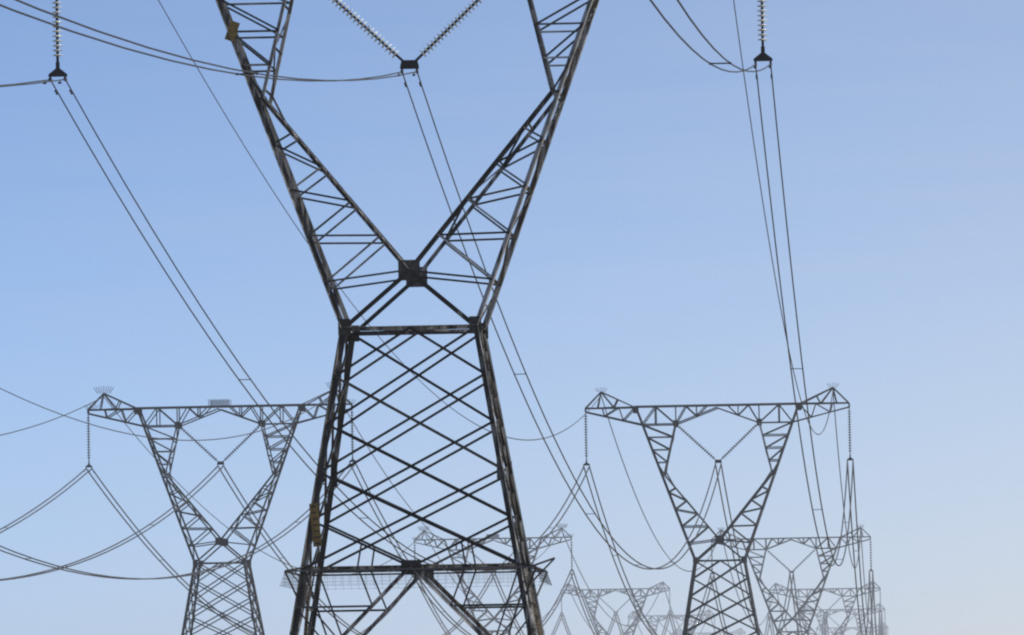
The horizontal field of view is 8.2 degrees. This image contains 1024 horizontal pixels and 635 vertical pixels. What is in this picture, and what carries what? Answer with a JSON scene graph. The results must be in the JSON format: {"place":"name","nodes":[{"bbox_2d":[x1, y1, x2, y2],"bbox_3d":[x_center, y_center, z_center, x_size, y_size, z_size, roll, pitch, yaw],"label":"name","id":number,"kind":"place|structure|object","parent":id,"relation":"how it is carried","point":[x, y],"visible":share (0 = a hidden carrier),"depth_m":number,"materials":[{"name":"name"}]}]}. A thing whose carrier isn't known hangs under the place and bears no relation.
{"place":"outdoors","nodes":[
{"label":"outdoors","id":0,"kind":"place"},
{"bbox_2d":[0,0,1023,634],"label":"sky","id":1,"kind":"structure","parent":0,"point":[640,269],"materials":[{"name":"blue"}]},
{"label":"ground","id":2,"kind":"structure","parent":0,"visible":0},
{"bbox_2d":[87,389,352,634],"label":"tower","id":3,"kind":"structure","parent":2,"relation":"on","point":[224,542],"depth_m":672.25,"materials":[{"name":"metal"}]},
{"bbox_2d":[4,0,886,634],"bbox_3d":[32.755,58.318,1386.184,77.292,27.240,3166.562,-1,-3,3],"label":"line hardware","id":4,"kind":"object","parent":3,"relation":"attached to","point":[410,64],"visible":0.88,"depth_m":253.31,"materials":[{"name":"metal"}]},
{"bbox_2d":[0,0,886,634],"bbox_3d":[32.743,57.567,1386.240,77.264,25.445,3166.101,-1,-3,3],"label":"conductors","id":5,"kind":"object","parent":4,"relation":"on","point":[880,628],"visible":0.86,"depth_m":566.09,"materials":[{"name":"metal"}]},
{"bbox_2d":[87,411,888,634],"bbox_3d":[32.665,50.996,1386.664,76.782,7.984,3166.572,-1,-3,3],"label":"distant insulator discs","id":6,"kind":"object","parent":4,"relation":"on","point":[572,542],"visible":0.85,"depth_m":677.69,"materials":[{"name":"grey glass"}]},
{"bbox_2d":[215,0,598,634],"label":"tower","id":7,"kind":"structure","parent":2,"relation":"on","point":[412,273],"depth_m":251.06,"materials":[{"name":"metal"}]},
{"bbox_2d":[225,20,321,546],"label":"tower plates","id":8,"kind":"object","parent":7,"relation":"attached to","point":[233,27],"visible":1,"depth_m":248.76,"materials":[{"name":"black metal"}]},
{"bbox_2d":[52,0,767,57],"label":"insulator discs","id":9,"kind":"object","parent":7,"relation":"hanging from","point":[385,43],"visible":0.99,"depth_m":252.63,"materials":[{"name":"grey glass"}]},
{"bbox_2d":[414,527,571,634],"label":"tower","id":10,"kind":"structure","parent":2,"relation":"on","point":[516,591],"depth_m":1136.41,"materials":[{"name":"metal"}]},
{"bbox_2d":[84,382,863,539],"bbox_3d":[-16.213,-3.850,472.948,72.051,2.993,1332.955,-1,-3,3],"label":"bird spikes","id":11,"kind":"object","parent":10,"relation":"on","point":[496,535],"visible":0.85,"depth_m":673.98,"materials":[{"name":"grey metal"}]},
{"bbox_2d":[561,581,669,634],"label":"tower","id":12,"kind":"structure","parent":2,"relation":"on","point":[626,632],"depth_m":1647.31,"materials":[{"name":"metal"}]},
{"bbox_2d":[628,609,714,634],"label":"tower","id":13,"kind":"structure","parent":2,"relation":"on","point":[676,617],"depth_m":2072.92,"materials":[{"name":"metal"}]},
{"bbox_2d":[675,628,745,634],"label":"tower","id":14,"kind":"structure","parent":2,"relation":"on","point":[708,633],"depth_m":2516.56,"materials":[{"name":"metal"}]},
{"bbox_2d":[585,387,849,634],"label":"tower","id":15,"kind":"structure","parent":2,"relation":"on","point":[718,539],"depth_m":676.37,"materials":[{"name":"metal"}]},
{"bbox_2d":[711,527,870,634],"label":"tower","id":16,"kind":"structure","parent":2,"relation":"on","point":[824,578],"depth_m":1122.28,"materials":[{"name":"metal"}]},
{"bbox_2d":[769,582,880,634],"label":"tower","id":17,"kind":"structure","parent":2,"relation":"on","point":[833,592],"depth_m":1609.74,"materials":[{"name":"metal"}]},
{"bbox_2d":[797,603,884,634],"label":"tower","id":18,"kind":"structure","parent":2,"relation":"on","point":[854,614],"depth_m":2052.66,"materials":[{"name":"metal"}]},
{"bbox_2d":[816,622,887,634],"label":"tower","id":19,"kind":"structure","parent":2,"relation":"on","point":[846,629],"depth_m":2498.97,"materials":[{"name":"metal"}]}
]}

